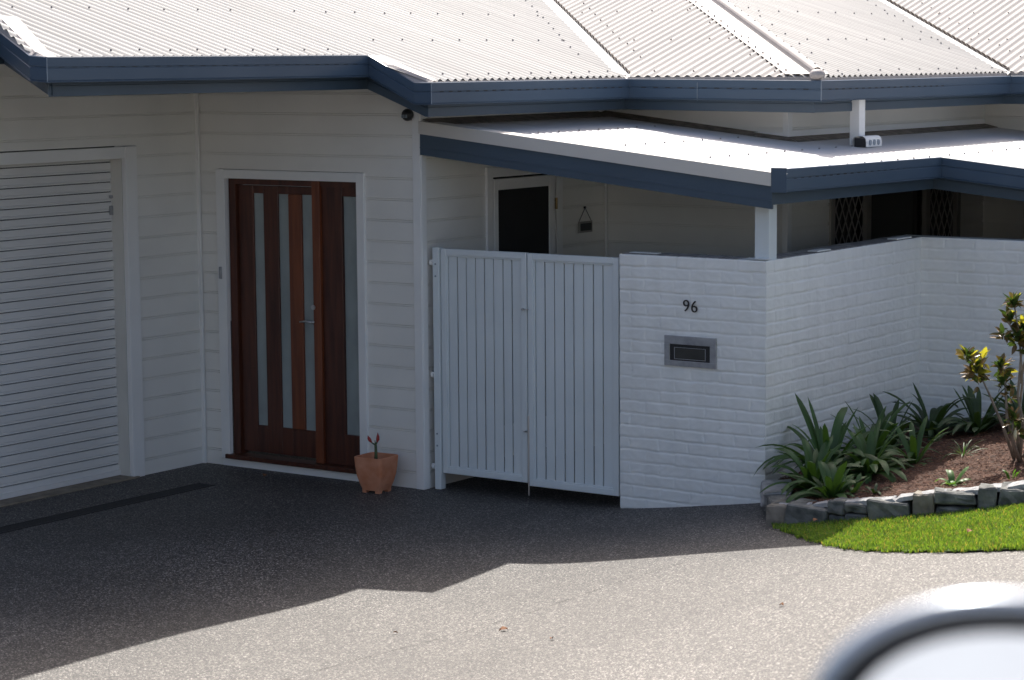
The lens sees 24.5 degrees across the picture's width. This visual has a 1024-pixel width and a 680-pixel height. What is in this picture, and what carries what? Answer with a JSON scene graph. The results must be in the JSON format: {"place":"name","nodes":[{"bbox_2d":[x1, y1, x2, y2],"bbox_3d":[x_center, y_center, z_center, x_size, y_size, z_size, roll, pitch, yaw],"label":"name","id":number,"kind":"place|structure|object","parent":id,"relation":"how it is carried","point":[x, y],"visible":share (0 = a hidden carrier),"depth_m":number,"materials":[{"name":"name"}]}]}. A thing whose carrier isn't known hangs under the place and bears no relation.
{"place":"outdoors","nodes":[
{"label":"outdoors","id":0,"kind":"place"},
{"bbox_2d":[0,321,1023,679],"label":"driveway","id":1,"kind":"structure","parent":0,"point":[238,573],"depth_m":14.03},
{"bbox_2d":[0,483,214,533],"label":"drain grate","id":2,"kind":"object","parent":1,"relation":"on","point":[85,511],"visible":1,"depth_m":16.97,"materials":[{"name":"metal"}]},
{"bbox_2d":[354,452,397,493],"bbox_3d":[-1.008,0.994,17.518,0.254,0.272,0.254,4,8,32],"label":"terracotta pot","id":3,"kind":"object","parent":1,"relation":"on","point":[378,475],"visible":1,"depth_m":17.44,"materials":[{"name":"ceramic"}]},
{"bbox_2d":[367,433,379,458],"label":"budding plant","id":4,"kind":"object","parent":3,"relation":"in","point":[375,446],"visible":0.99,"depth_m":17.49,"materials":[{"name":"green plant"}]},
{"bbox_2d":[429,247,445,488],"bbox_3d":[-0.559,0.213,17.536,0.095,1.812,0.064,4,8,35],"label":"gate post","id":5,"kind":"object","parent":1,"relation":"on","point":[437,465],"visible":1,"depth_m":17.50,"materials":[{"name":"metal"}]},
{"bbox_2d":[441,248,528,482],"bbox_3d":[-0.195,0.183,17.268,0.790,1.680,0.065,4,8,35],"label":"gate leaf","id":6,"kind":"object","parent":5,"relation":"attached to","point":[476,405],"visible":1,"depth_m":17.28,"materials":[{"name":"paint"}]},
{"bbox_2d":[0,0,1023,506],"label":"house","id":7,"kind":"structure","parent":1,"relation":"on","point":[272,202],"depth_m":18.03,"materials":[{"name":"paint"}]},
{"bbox_2d":[0,159,120,499],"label":"roller door","id":8,"kind":"structure","parent":7,"relation":"in","point":[41,484],"depth_m":17.61,"materials":[{"name":"metal"}]},
{"bbox_2d":[225,178,359,473],"bbox_3d":[-1.683,-0.130,18.215,1.353,2.218,0.165,4,8,35],"label":"entry door","id":9,"kind":"structure","parent":7,"relation":"in","point":[293,248],"depth_m":18.24,"materials":[{"name":"brown wood"}]},
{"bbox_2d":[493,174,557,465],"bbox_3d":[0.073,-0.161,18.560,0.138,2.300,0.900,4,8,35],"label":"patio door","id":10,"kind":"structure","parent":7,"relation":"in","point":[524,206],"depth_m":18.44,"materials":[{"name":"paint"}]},
{"bbox_2d":[578,206,591,232],"bbox_3d":[0.594,-0.982,19.134,0.022,0.213,0.190,4,8,35],"label":"hanging plaque","id":11,"kind":"object","parent":7,"relation":"attached to","point":[584,226],"visible":1,"depth_m":19.12,"materials":[{"name":"black plastic"}]},
{"bbox_2d":[828,189,960,245],"bbox_3d":[3.270,-0.378,20.154,0.080,2.300,2.490,4,8,35],"label":"sliding door","id":12,"kind":"structure","parent":7,"relation":"in","point":[931,212],"depth_m":20.12,"materials":[{"name":"black glass"}]},
{"bbox_2d":[619,235,1023,507],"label":"brick wall","id":13,"kind":"structure","parent":1,"relation":"on","point":[724,359],"depth_m":16.43,"materials":[{"name":"brick"}]},
{"bbox_2d":[523,253,619,495],"bbox_3d":[0.427,0.276,16.839,0.804,1.768,0.065,4,8,35],"label":"gate leaf","id":14,"kind":"object","parent":13,"relation":"attached to","point":[574,327],"visible":1,"depth_m":16.83,"materials":[{"name":"paint"}]},
{"bbox_2d":[760,479,1023,526],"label":"stone edging","id":15,"kind":"object","parent":1,"relation":"on","point":[779,510],"visible":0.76,"depth_m":14.51,"materials":[{"name":"stone"}]},
{"bbox_2d":[814,591,1023,679],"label":"car","id":16,"kind":"object","parent":1,"relation":"on","point":[972,636],"visible":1,"depth_m":1.61,"materials":[{"name":"silver metal"}]},
{"bbox_2d":[771,502,1023,552],"bbox_3d":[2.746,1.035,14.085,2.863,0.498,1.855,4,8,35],"label":"grass","id":17,"kind":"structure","parent":0,"point":[932,533],"depth_m":13.90,"materials":[{"name":"plant"}]},
{"bbox_2d":[780,414,1023,503],"bbox_3d":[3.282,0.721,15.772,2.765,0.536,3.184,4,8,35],"label":"bark mulch","id":18,"kind":"object","parent":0,"point":[926,476],"visible":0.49,"depth_m":15.49,"materials":[{"name":"brown wood"}]},
{"bbox_2d":[760,435,862,496],"bbox_3d":[1.951,0.899,15.392,0.685,0.480,0.622,-1,7,-3],"label":"strap leaf plant","id":19,"kind":"object","parent":18,"relation":"on","point":[823,454],"visible":0.56,"depth_m":15.43,"materials":[{"name":"green plant"}]},
{"bbox_2d":[785,461,865,502],"bbox_3d":[2.047,0.957,15.129,0.588,0.439,0.576,4,8,35],"label":"strap leaf plant","id":20,"kind":"object","parent":18,"relation":"on","point":[835,485],"visible":0.75,"depth_m":15.07,"materials":[{"name":"green plant"}]},
{"bbox_2d":[754,394,911,479],"bbox_3d":[2.109,0.801,15.851,1.042,0.832,0.939,-4,8,-29],"label":"strap leaf plant","id":21,"kind":"object","parent":18,"relation":"on","point":[820,436],"visible":0.35,"depth_m":15.90,"materials":[{"name":"green plant"}]},
{"bbox_2d":[843,473,870,492],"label":"seedling","id":22,"kind":"object","parent":18,"relation":"on","point":[857,485],"visible":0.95,"depth_m":15.07,"materials":[{"name":"green plant"}]},
{"bbox_2d":[853,483,891,494],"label":"seedling","id":23,"kind":"object","parent":18,"relation":"on","point":[874,490],"visible":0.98,"depth_m":14.97,"materials":[{"name":"green plant"}]},
{"bbox_2d":[830,419,915,483],"bbox_3d":[2.380,0.806,15.679,0.814,0.548,0.763,4,8,35],"label":"strap leaf plant","id":24,"kind":"object","parent":18,"relation":"on","point":[870,467],"visible":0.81,"depth_m":15.63,"materials":[{"name":"green plant"}]},
{"bbox_2d":[830,401,940,461],"bbox_3d":[2.516,0.713,16.245,0.900,0.600,0.807,-1,7,-4],"label":"strap leaf plant","id":25,"kind":"object","parent":18,"relation":"on","point":[883,436],"visible":0.2,"depth_m":16.23,"materials":[{"name":"green plant"}]},
{"bbox_2d":[850,393,939,448],"bbox_3d":[2.716,0.710,16.714,0.664,0.615,0.619,1,7,15],"label":"strap leaf plant","id":26,"kind":"object","parent":18,"relation":"on","point":[877,403],"visible":0.23,"depth_m":16.77,"materials":[{"name":"green plant"}]},
{"bbox_2d":[859,416,948,467],"bbox_3d":[2.703,0.795,15.969,0.656,0.535,0.690,4,8,35],"label":"strap leaf plant","id":27,"kind":"object","parent":18,"relation":"on","point":[913,450],"visible":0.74,"depth_m":15.95,"materials":[{"name":"green plant"}]},
{"bbox_2d":[883,383,981,444],"bbox_3d":[3.052,0.614,17.078,0.829,0.598,0.934,4,8,35],"label":"strap leaf plant","id":28,"kind":"object","parent":18,"relation":"on","point":[937,415],"visible":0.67,"depth_m":17.08,"materials":[{"name":"green plant"}]},
{"bbox_2d":[935,466,970,485],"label":"seedling","id":29,"kind":"object","parent":18,"relation":"on","point":[951,478],"visible":0.91,"depth_m":14.89,"materials":[{"name":"green plant"}]},
{"bbox_2d":[942,440,986,458],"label":"grass tuft","id":30,"kind":"object","parent":18,"relation":"on","point":[964,449],"visible":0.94,"depth_m":15.88,"materials":[{"name":"green plant"}]},
{"bbox_2d":[924,383,1023,440],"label":"strap leaf plant","id":31,"kind":"object","parent":18,"relation":"on","point":[976,422],"visible":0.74,"depth_m":16.83,"materials":[{"name":"green plant"}]},
{"bbox_2d":[954,292,1023,461],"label":"leafy shrub","id":32,"kind":"object","parent":18,"relation":"on","point":[976,365],"visible":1,"depth_m":15.17,"materials":[{"name":"green plant"}]},
{"bbox_2d":[974,380,1023,435],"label":"strap leaf plant","id":33,"kind":"object","parent":18,"relation":"on","point":[1014,404],"visible":0.25,"depth_m":16.80,"materials":[{"name":"green plant"}]},
{"bbox_2d":[1003,469,1020,479],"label":"seedling","id":34,"kind":"object","parent":18,"relation":"on","point":[1007,474],"visible":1,"depth_m":14.63,"materials":[{"name":"green plant"}]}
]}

